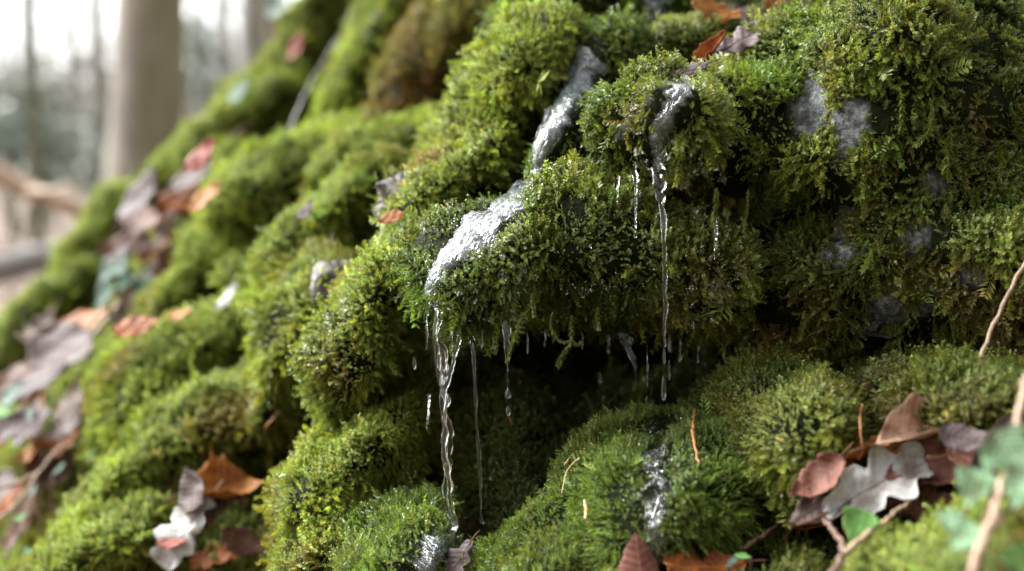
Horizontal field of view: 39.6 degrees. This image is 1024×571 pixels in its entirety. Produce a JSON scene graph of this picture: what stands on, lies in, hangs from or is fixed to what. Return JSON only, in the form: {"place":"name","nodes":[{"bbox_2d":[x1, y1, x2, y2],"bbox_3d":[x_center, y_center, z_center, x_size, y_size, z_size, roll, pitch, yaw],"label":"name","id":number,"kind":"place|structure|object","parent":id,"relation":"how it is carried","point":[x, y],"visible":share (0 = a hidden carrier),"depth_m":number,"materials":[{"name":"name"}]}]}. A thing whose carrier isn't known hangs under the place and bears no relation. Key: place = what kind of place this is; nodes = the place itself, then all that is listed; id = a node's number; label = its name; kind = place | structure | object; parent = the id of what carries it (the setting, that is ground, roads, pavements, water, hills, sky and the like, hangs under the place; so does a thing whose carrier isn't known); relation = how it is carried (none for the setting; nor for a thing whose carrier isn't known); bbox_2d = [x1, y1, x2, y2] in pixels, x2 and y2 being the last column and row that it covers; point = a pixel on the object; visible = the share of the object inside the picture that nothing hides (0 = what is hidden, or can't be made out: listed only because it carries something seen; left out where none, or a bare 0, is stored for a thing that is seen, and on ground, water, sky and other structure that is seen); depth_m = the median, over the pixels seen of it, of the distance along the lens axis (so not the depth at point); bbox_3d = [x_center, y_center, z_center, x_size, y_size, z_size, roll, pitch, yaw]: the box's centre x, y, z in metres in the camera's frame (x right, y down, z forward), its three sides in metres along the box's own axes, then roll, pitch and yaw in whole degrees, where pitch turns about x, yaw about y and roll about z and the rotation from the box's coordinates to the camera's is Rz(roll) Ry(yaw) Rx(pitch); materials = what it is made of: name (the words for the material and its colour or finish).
{"place":"outdoors","nodes":[
{"label":"outdoors","id":0,"kind":"place"},
{"bbox_2d":[0,142,106,312],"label":"ground","id":1,"kind":"structure","parent":0,"point":[52,234],"depth_m":10.12,"materials":[{"name":"brown soil"}]},
{"bbox_2d":[4,0,15,195],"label":"tree","id":2,"kind":"object","parent":1,"relation":"on","point":[9,25],"visible":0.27,"depth_m":15.92,"materials":[{"name":"grey plant"}]},
{"bbox_2d":[0,240,60,278],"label":"fallen log","id":3,"kind":"object","parent":1,"relation":"on","point":[23,259],"visible":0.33,"depth_m":7.19,"materials":[{"name":"wood"}]},
{"bbox_2d":[23,0,45,245],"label":"tree","id":4,"kind":"object","parent":1,"relation":"on","point":[36,211],"visible":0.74,"depth_m":8.47,"materials":[{"name":"grey plant"}]},
{"bbox_2d":[0,163,86,218],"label":"fallen branch","id":5,"kind":"object","parent":1,"relation":"on","point":[16,183],"visible":0.77,"depth_m":4.17,"materials":[{"name":"wood"}]},
{"bbox_2d":[0,97,106,226],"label":"bush","id":6,"kind":"object","parent":1,"relation":"on","point":[89,167],"visible":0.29,"depth_m":10.92,"materials":[{"name":"green plant"}]},
{"bbox_2d":[0,52,108,238],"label":"evergreen shrub","id":7,"kind":"object","parent":1,"relation":"on","point":[13,130],"visible":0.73,"depth_m":9.49,"materials":[{"name":"green plant"}]},
{"bbox_2d":[62,0,83,179],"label":"tree","id":8,"kind":"object","parent":1,"relation":"on","point":[72,74],"visible":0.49,"depth_m":18.92,"materials":[{"name":"grey plant"}]},
{"bbox_2d":[38,0,108,133],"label":"tree","id":9,"kind":"object","parent":1,"relation":"on","point":[53,42],"visible":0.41,"depth_m":23.90,"materials":[{"name":"grey plant"}]},
{"bbox_2d":[84,0,104,199],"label":"tree","id":10,"kind":"object","parent":1,"relation":"on","point":[96,54],"visible":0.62,"depth_m":14.92,"materials":[{"name":"grey plant"}]},
{"bbox_2d":[103,0,185,184],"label":"tree","id":11,"kind":"object","parent":1,"relation":"on","point":[147,96],"visible":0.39,"depth_m":5.89,"materials":[{"name":"beige plant"}]},
{"bbox_2d":[0,0,289,166],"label":"distant wood","id":12,"kind":"object","parent":1,"relation":"on","point":[189,109],"visible":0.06,"depth_m":24.05,"materials":[{"name":"grey plant"}]},
{"bbox_2d":[184,0,236,121],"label":"evergreen shrub","id":13,"kind":"object","parent":1,"relation":"on","point":[206,58],"visible":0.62,"depth_m":12.98,"materials":[{"name":"green plant"}]},
{"bbox_2d":[236,0,266,75],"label":"tree","id":14,"kind":"object","parent":1,"relation":"on","point":[251,29],"visible":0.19,"depth_m":11.82,"materials":[{"name":"grey plant"}]},
{"bbox_2d":[47,422,80,467],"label":"fallen leaf","id":15,"kind":"object","parent":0,"point":[53,444],"visible":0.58,"depth_m":1.74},
{"bbox_2d":[36,445,79,487],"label":"fallen leaf","id":16,"kind":"object","parent":15,"relation":"on","point":[44,479],"visible":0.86,"depth_m":1.72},
{"bbox_2d":[0,450,49,554],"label":"fallen leaf","id":17,"kind":"object","parent":16,"relation":"on","point":[12,532],"visible":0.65,"depth_m":1.71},
{"bbox_2d":[0,0,293,106],"label":"sky","id":18,"kind":"structure","parent":0,"point":[80,5],"materials":[{"name":"white"}]},
{"bbox_2d":[0,0,1023,570],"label":"bank terrain","id":19,"kind":"structure","parent":0,"point":[589,364],"depth_m":1.35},
{"bbox_2d":[0,381,39,445],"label":"ivy plant","id":20,"kind":"object","parent":19,"relation":"on","point":[9,395],"visible":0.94,"depth_m":1.75,"materials":[{"name":"green plant"}]},
{"bbox_2d":[22,446,51,491],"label":"fallen leaf","id":21,"kind":"object","parent":19,"relation":"on","point":[31,466],"visible":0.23,"depth_m":1.76,"materials":[{"name":"brown plant"}]},
{"bbox_2d":[13,431,53,463],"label":"fallen leaf","id":22,"kind":"object","parent":21,"relation":"on","point":[33,449],"visible":0.74,"depth_m":1.76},
{"bbox_2d":[0,399,50,446],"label":"fallen leaf","id":23,"kind":"object","parent":22,"relation":"on","point":[18,426],"visible":1,"depth_m":1.72,"materials":[{"name":"plant"}]},
{"bbox_2d":[50,377,83,437],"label":"fallen leaf","id":24,"kind":"object","parent":23,"relation":"on","point":[71,404],"visible":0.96,"depth_m":1.73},
{"bbox_2d":[24,389,46,441],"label":"fallen leaf","id":25,"kind":"object","parent":22,"relation":"on","point":[34,398],"visible":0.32,"depth_m":1.82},
{"bbox_2d":[11,363,66,398],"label":"fallen leaf","id":26,"kind":"object","parent":25,"relation":"on","point":[41,377],"visible":0.78,"depth_m":1.80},
{"bbox_2d":[13,462,64,554],"bbox_3d":[-0.523,0.254,1.555,0.042,0.107,0.133,0,3,0],"label":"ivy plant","id":27,"kind":"object","parent":19,"relation":"on","point":[34,488],"visible":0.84,"depth_m":1.60,"materials":[{"name":"green plant"}]},
{"bbox_2d":[14,320,92,371],"bbox_3d":[-0.604,0.083,1.893,0.173,0.072,0.054,2,4,32],"label":"fallen leaf","id":28,"kind":"object","parent":19,"relation":"on","point":[69,343],"visible":0.93,"depth_m":1.90,"materials":[{"name":"plant"}]},
{"bbox_2d":[0,250,114,373],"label":"mossy rock","id":29,"kind":"object","parent":19,"relation":"on","point":[72,283],"visible":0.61,"depth_m":2.18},
{"bbox_2d":[38,305,110,327],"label":"fallen leaf","id":30,"kind":"object","parent":19,"relation":"on","point":[86,319],"visible":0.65,"depth_m":1.96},
{"bbox_2d":[43,171,136,271],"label":"mossy rock","id":31,"kind":"object","parent":19,"relation":"on","point":[97,224],"visible":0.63,"depth_m":2.38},
{"bbox_2d":[17,486,188,570],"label":"mossy rock","id":32,"kind":"object","parent":19,"relation":"on","point":[110,536],"visible":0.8,"depth_m":1.33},
{"bbox_2d":[50,425,173,526],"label":"mossy rock","id":33,"kind":"object","parent":32,"relation":"on","point":[116,471],"visible":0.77,"depth_m":1.41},
{"bbox_2d":[98,357,312,491],"bbox_3d":[-0.317,0.161,1.511,0.225,0.173,0.244,0,3,0],"label":"mossy rock","id":34,"kind":"object","parent":33,"relation":"on","point":[192,424],"visible":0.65,"depth_m":1.42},
{"bbox_2d":[150,480,223,570],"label":"fallen leaf","id":35,"kind":"object","parent":32,"relation":"on","point":[181,526],"visible":1,"depth_m":1.32,"materials":[{"name":"plant"}]},
{"bbox_2d":[178,466,204,523],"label":"fallen leaf","id":36,"kind":"object","parent":35,"relation":"on","point":[191,495],"visible":1,"depth_m":1.33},
{"bbox_2d":[165,450,261,500],"bbox_3d":[-0.282,0.181,1.345,0.092,0.046,0.042,0,3,0],"label":"fallen leaf","id":37,"kind":"object","parent":35,"relation":"on","point":[214,471],"visible":0.87,"depth_m":1.36,"materials":[{"name":"plant"}]},
{"bbox_2d":[109,282,134,337],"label":"fallen leaf","id":38,"kind":"object","parent":19,"relation":"on","point":[121,312],"visible":0.81,"depth_m":1.97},
{"bbox_2d":[96,252,152,310],"bbox_3d":[-0.547,0.003,2.022,0.073,0.107,0.114,0,3,0],"label":"ivy plant","id":39,"kind":"object","parent":19,"relation":"on","point":[120,271],"visible":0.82,"depth_m":2.02,"materials":[{"name":"green plant"}]},
{"bbox_2d":[137,231,181,284],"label":"fallen leaf","id":40,"kind":"object","parent":39,"relation":"on","point":[150,272],"visible":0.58,"depth_m":2.05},
{"bbox_2d":[134,230,174,272],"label":"fallen leaf","id":41,"kind":"object","parent":40,"relation":"on","point":[142,253],"visible":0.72,"depth_m":2.07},
{"bbox_2d":[96,231,152,256],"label":"fallen leaf","id":42,"kind":"object","parent":41,"relation":"on","point":[138,242],"visible":0.81,"depth_m":2.08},
{"bbox_2d":[111,164,155,236],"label":"fallen leaf","id":43,"kind":"object","parent":42,"relation":"on","point":[140,192],"visible":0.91,"depth_m":2.09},
{"bbox_2d":[142,211,175,259],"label":"fallen leaf","id":44,"kind":"object","parent":40,"relation":"on","point":[164,226],"visible":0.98,"depth_m":2.05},
{"bbox_2d":[73,287,251,466],"bbox_3d":[-0.355,0.103,1.621,0.267,0.204,0.292,0,3,0],"label":"mossy rock","id":45,"kind":"object","parent":19,"relation":"on","point":[127,371],"visible":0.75,"depth_m":1.54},
{"bbox_2d":[101,315,159,336],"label":"fallen leaf","id":46,"kind":"object","parent":45,"relation":"on","point":[133,325],"visible":1,"depth_m":1.52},
{"bbox_2d":[178,137,215,180],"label":"fallen leaf","id":47,"kind":"object","parent":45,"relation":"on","point":[198,159],"visible":1,"depth_m":1.58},
{"bbox_2d":[180,179,226,210],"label":"fallen leaf","id":48,"kind":"object","parent":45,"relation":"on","point":[200,200],"visible":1,"depth_m":1.64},
{"bbox_2d":[205,237,254,295],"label":"mossy rock","id":49,"kind":"object","parent":45,"relation":"on","point":[226,273],"visible":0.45,"depth_m":1.70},
{"bbox_2d":[190,104,368,260],"bbox_3d":[-0.281,-0.133,1.815,0.237,0.202,0.294,0,3,0],"label":"mossy rock","id":50,"kind":"object","parent":49,"relation":"on","point":[260,184],"visible":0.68,"depth_m":1.71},
{"bbox_2d":[121,259,223,341],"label":"mossy rock","id":51,"kind":"object","parent":19,"relation":"on","point":[177,286],"visible":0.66,"depth_m":1.80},
{"bbox_2d":[149,247,177,288],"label":"fallen leaf","id":52,"kind":"object","parent":51,"relation":"on","point":[163,264],"visible":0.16,"depth_m":1.98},
{"bbox_2d":[115,205,158,233],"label":"fallen leaf","id":53,"kind":"object","parent":52,"relation":"on","point":[142,219],"visible":1,"depth_m":1.97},
{"bbox_2d":[166,221,241,285],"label":"mossy rock","id":54,"kind":"object","parent":51,"relation":"on","point":[192,246],"visible":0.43,"depth_m":1.82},
{"bbox_2d":[153,193,192,219],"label":"fallen leaf","id":55,"kind":"object","parent":19,"relation":"on","point":[162,212],"visible":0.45,"depth_m":2.08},
{"bbox_2d":[147,185,199,211],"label":"fallen leaf","id":56,"kind":"object","parent":55,"relation":"on","point":[172,200],"visible":0.59,"depth_m":2.08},
{"bbox_2d":[155,156,214,191],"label":"fallen leaf","id":57,"kind":"object","parent":55,"relation":"on","point":[188,179],"visible":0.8,"depth_m":2.07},
{"bbox_2d":[124,88,268,207],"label":"mossy rock","id":58,"kind":"object","parent":19,"relation":"on","point":[221,123],"visible":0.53,"depth_m":2.33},
{"bbox_2d":[190,541,235,569],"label":"fallen leaf","id":59,"kind":"object","parent":19,"relation":"on","point":[203,560],"visible":0.81,"depth_m":1.35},
{"bbox_2d":[210,525,267,556],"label":"fallen leaf","id":60,"kind":"object","parent":19,"relation":"on","point":[240,540],"visible":0.97,"depth_m":1.33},
{"bbox_2d":[197,44,328,139],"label":"mossy rock","id":61,"kind":"object","parent":19,"relation":"on","point":[275,88],"visible":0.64,"depth_m":2.43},
{"bbox_2d":[258,0,356,71],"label":"mossy rock","id":62,"kind":"object","parent":61,"relation":"on","point":[318,24],"visible":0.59,"depth_m":2.50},
{"bbox_2d":[235,233,358,453],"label":"mossy rock","id":63,"kind":"object","parent":19,"relation":"on","point":[280,306],"visible":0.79,"depth_m":1.35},
{"bbox_2d":[231,139,411,315],"bbox_3d":[-0.210,-0.054,1.534,0.195,0.210,0.237,3,4,41],"label":"mossy rock","id":64,"kind":"object","parent":63,"relation":"on","point":[342,206],"visible":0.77,"depth_m":1.46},
{"bbox_2d":[297,243,361,316],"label":"bare stone","id":65,"kind":"object","parent":63,"relation":"on","point":[322,274],"visible":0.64,"depth_m":1.31,"materials":[{"name":"stone"}]},
{"bbox_2d":[254,488,381,570],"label":"mossy rock","id":66,"kind":"object","parent":19,"relation":"on","point":[300,551],"visible":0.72,"depth_m":1.11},
{"bbox_2d":[252,356,461,539],"bbox_3d":[-0.137,0.145,1.230,0.182,0.164,0.232,2,4,33],"label":"mossy rock","id":67,"kind":"object","parent":66,"relation":"on","point":[377,444],"visible":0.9,"depth_m":1.16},
{"bbox_2d":[285,200,442,435],"bbox_3d":[-0.118,0.029,1.247,0.148,0.209,0.246,0,3,0],"label":"mossy rock","id":68,"kind":"object","parent":67,"relation":"on","point":[363,371],"visible":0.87,"depth_m":1.16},
{"bbox_2d":[367,159,413,236],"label":"bare stone","id":69,"kind":"object","parent":68,"relation":"on","point":[385,185],"visible":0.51,"depth_m":1.25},
{"bbox_2d":[368,131,478,240],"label":"mossy rock","id":70,"kind":"object","parent":68,"relation":"on","point":[436,175],"visible":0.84,"depth_m":1.20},
{"bbox_2d":[431,0,590,205],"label":"mossy rock","id":71,"kind":"object","parent":70,"relation":"on","point":[500,100],"visible":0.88,"depth_m":1.23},
{"bbox_2d":[307,0,417,123],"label":"mossy rock","id":72,"kind":"object","parent":19,"relation":"on","point":[341,83],"visible":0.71,"depth_m":1.92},
{"bbox_2d":[294,100,437,199],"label":"mossy rock","id":73,"kind":"object","parent":19,"relation":"on","point":[400,129],"visible":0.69,"depth_m":1.66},
{"bbox_2d":[323,472,470,570],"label":"mossy rock","id":74,"kind":"object","parent":19,"relation":"on","point":[368,528],"visible":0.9,"depth_m":1.06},
{"bbox_2d":[443,530,479,570],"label":"fallen leaf","id":75,"kind":"object","parent":74,"relation":"on","point":[454,561],"visible":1,"depth_m":1.03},
{"bbox_2d":[358,0,497,124],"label":"mossy rock","id":76,"kind":"object","parent":19,"relation":"on","point":[427,40],"visible":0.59,"depth_m":1.75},
{"bbox_2d":[405,39,478,166],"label":"mossy rock","id":77,"kind":"object","parent":19,"relation":"on","point":[426,136],"visible":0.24,"depth_m":1.36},
{"bbox_2d":[292,138,780,538],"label":"water droplets","id":78,"kind":"object","parent":19,"relation":"on","point":[588,290],"visible":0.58,"depth_m":1.06,"materials":[{"name":"white"}]},
{"bbox_2d":[382,148,777,368],"bbox_3d":[0.053,-0.019,1.163,0.310,0.182,0.299,0,3,0],"label":"mossy boulder","id":79,"kind":"object","parent":19,"relation":"on","point":[564,197],"visible":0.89,"depth_m":1.06,"materials":[{"name":"plant"}]},
{"bbox_2d":[465,317,483,523],"bbox_3d":[-0.031,0.092,1.064,0.007,0.167,0.043,-1,3,-21],"label":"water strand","id":80,"kind":"object","parent":79,"relation":"attached to","point":[471,339],"visible":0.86,"depth_m":1.05,"materials":[{"name":"white"}]},
{"bbox_2d":[422,45,608,312],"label":"water","id":81,"kind":"structure","parent":79,"relation":"on","point":[564,96],"depth_m":1.13,"materials":[{"name":"liquid"}]},
{"bbox_2d":[433,298,457,547],"bbox_3d":[-0.052,0.099,1.061,0.017,0.207,0.042,-1,3,-18],"label":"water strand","id":82,"kind":"object","parent":81,"relation":"attached to","point":[441,363],"visible":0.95,"depth_m":1.05,"materials":[{"name":"white"}]},
{"bbox_2d":[614,313,640,399],"bbox_3d":[0.084,0.052,1.096,0.015,0.067,0.051,-1,3,-13],"label":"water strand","id":83,"kind":"object","parent":79,"relation":"hanging from","point":[623,332],"visible":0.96,"depth_m":1.08,"materials":[{"name":"white"}]},
{"bbox_2d":[474,0,697,35],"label":"mossy rock","id":84,"kind":"object","parent":19,"relation":"on","point":[600,7],"visible":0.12,"depth_m":1.39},
{"bbox_2d":[522,3,672,188],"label":"mossy rock","id":85,"kind":"object","parent":19,"relation":"on","point":[613,41],"visible":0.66,"depth_m":1.23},
{"bbox_2d":[462,396,775,570],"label":"mossy rock","id":86,"kind":"object","parent":19,"relation":"on","point":[710,498],"visible":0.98,"depth_m":0.98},
{"bbox_2d":[638,410,675,559],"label":"water","id":87,"kind":"structure","parent":86,"relation":"on","point":[653,418],"depth_m":1.00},
{"bbox_2d":[618,533,658,570],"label":"fallen leaf","id":88,"kind":"object","parent":19,"relation":"on","point":[638,555],"visible":1,"depth_m":0.92,"materials":[{"name":"brown plant"}]},
{"bbox_2d":[646,6,744,65],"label":"mossy rock","id":89,"kind":"object","parent":19,"relation":"on","point":[689,33],"visible":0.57,"depth_m":1.28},
{"bbox_2d":[692,0,754,24],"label":"fallen leaf","id":90,"kind":"object","parent":89,"relation":"on","point":[721,10],"visible":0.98,"depth_m":1.30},
{"bbox_2d":[731,518,832,570],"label":"mossy rock","id":91,"kind":"object","parent":19,"relation":"on","point":[775,552],"visible":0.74,"depth_m":0.97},
{"bbox_2d":[663,546,765,570],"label":"fallen leaf","id":92,"kind":"object","parent":91,"relation":"on","point":[710,561],"visible":1,"depth_m":0.94,"materials":[{"name":"plant"}]},
{"bbox_2d":[789,480,850,525],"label":"fallen leaf","id":93,"kind":"object","parent":91,"relation":"on","point":[806,510],"visible":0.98,"depth_m":0.92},
{"bbox_2d":[789,442,853,496],"bbox_3d":[0.200,0.119,0.919,0.040,0.035,0.021,1,3,13],"label":"fallen leaf","id":94,"kind":"object","parent":93,"relation":"on","point":[821,473],"visible":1,"depth_m":0.92,"materials":[{"name":"brown plant"}]},
{"bbox_2d":[796,441,933,525],"bbox_3d":[0.227,0.128,0.913,0.089,0.054,0.032,0,3,0],"label":"fallen leaf","id":95,"kind":"object","parent":94,"relation":"on","point":[870,488],"visible":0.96,"depth_m":0.92,"materials":[{"name":"plant"}]},
{"bbox_2d":[851,392,939,453],"bbox_3d":[0.265,0.089,0.923,0.093,0.037,0.028,-1,3,-25],"label":"fallen leaf","id":96,"kind":"object","parent":95,"relation":"on","point":[902,422],"visible":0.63,"depth_m":0.93,"materials":[{"name":"plant"}]},
{"bbox_2d":[687,340,880,529],"bbox_3d":[0.203,0.114,1.063,0.136,0.146,0.284,0,3,0],"label":"mossy rock","id":97,"kind":"object","parent":19,"relation":"on","point":[783,411],"visible":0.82,"depth_m":0.97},
{"bbox_2d":[575,0,1023,374],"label":"mossy boulder","id":98,"kind":"object","parent":19,"relation":"on","point":[875,235],"visible":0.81,"depth_m":1.06,"materials":[{"name":"plant"}]},
{"bbox_2d":[650,74,692,176],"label":"water","id":99,"kind":"structure","parent":98,"relation":"on","point":[674,81],"depth_m":1.02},
{"bbox_2d":[650,157,668,346],"bbox_3d":[0.107,-0.028,1.040,0.012,0.141,0.049,0,3,0],"label":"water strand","id":100,"kind":"object","parent":99,"relation":"attached to","point":[657,169],"visible":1,"depth_m":1.02,"materials":[{"name":"white"}]},
{"bbox_2d":[692,30,725,61],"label":"fallen leaf","id":101,"kind":"object","parent":98,"relation":"on","point":[710,45],"visible":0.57,"depth_m":1.15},
{"bbox_2d":[702,20,764,60],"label":"fallen leaf","id":102,"kind":"object","parent":101,"relation":"on","point":[741,40],"visible":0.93,"depth_m":1.16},
{"bbox_2d":[830,468,1023,570],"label":"mossy rock","id":103,"kind":"object","parent":19,"relation":"on","point":[921,546],"visible":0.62,"depth_m":0.80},
{"bbox_2d":[842,507,879,543],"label":"ivy plant","id":104,"kind":"object","parent":103,"relation":"on","point":[858,522],"visible":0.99,"depth_m":0.86,"materials":[{"name":"green plant"}]},
{"bbox_2d":[885,483,955,521],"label":"fallen leaf","id":105,"kind":"object","parent":103,"relation":"on","point":[928,495],"visible":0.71,"depth_m":0.92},
{"bbox_2d":[883,435,957,485],"bbox_3d":[0.274,0.113,0.917,0.071,0.033,0.026,0,3,0],"label":"fallen leaf","id":106,"kind":"object","parent":105,"relation":"on","point":[944,469],"visible":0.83,"depth_m":0.92,"materials":[{"name":"brown plant"}]},
{"bbox_2d":[924,423,985,451],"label":"fallen leaf","id":107,"kind":"object","parent":103,"relation":"on","point":[961,437],"visible":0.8,"depth_m":0.87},
{"bbox_2d":[934,508,1023,570],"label":"ivy plant","id":108,"kind":"object","parent":103,"relation":"on","point":[966,533],"visible":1,"depth_m":0.72,"materials":[{"name":"green plant"}]},
{"bbox_2d":[956,423,1023,533],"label":"ivy plant","id":109,"kind":"object","parent":103,"relation":"on","point":[1003,448],"visible":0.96,"depth_m":0.73,"materials":[{"name":"green plant"}]},
{"bbox_2d":[967,414,1013,472],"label":"fallen leaf","id":110,"kind":"object","parent":103,"relation":"on","point":[1002,423],"visible":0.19,"depth_m":0.85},
{"bbox_2d":[967,376,1023,570],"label":"stalk","id":111,"kind":"object","parent":103,"relation":"on","point":[990,525],"visible":0.83,"depth_m":0.71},
{"bbox_2d":[836,339,1023,450],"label":"mossy rock","id":112,"kind":"object","parent":19,"relation":"on","point":[964,387],"visible":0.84,"depth_m":0.95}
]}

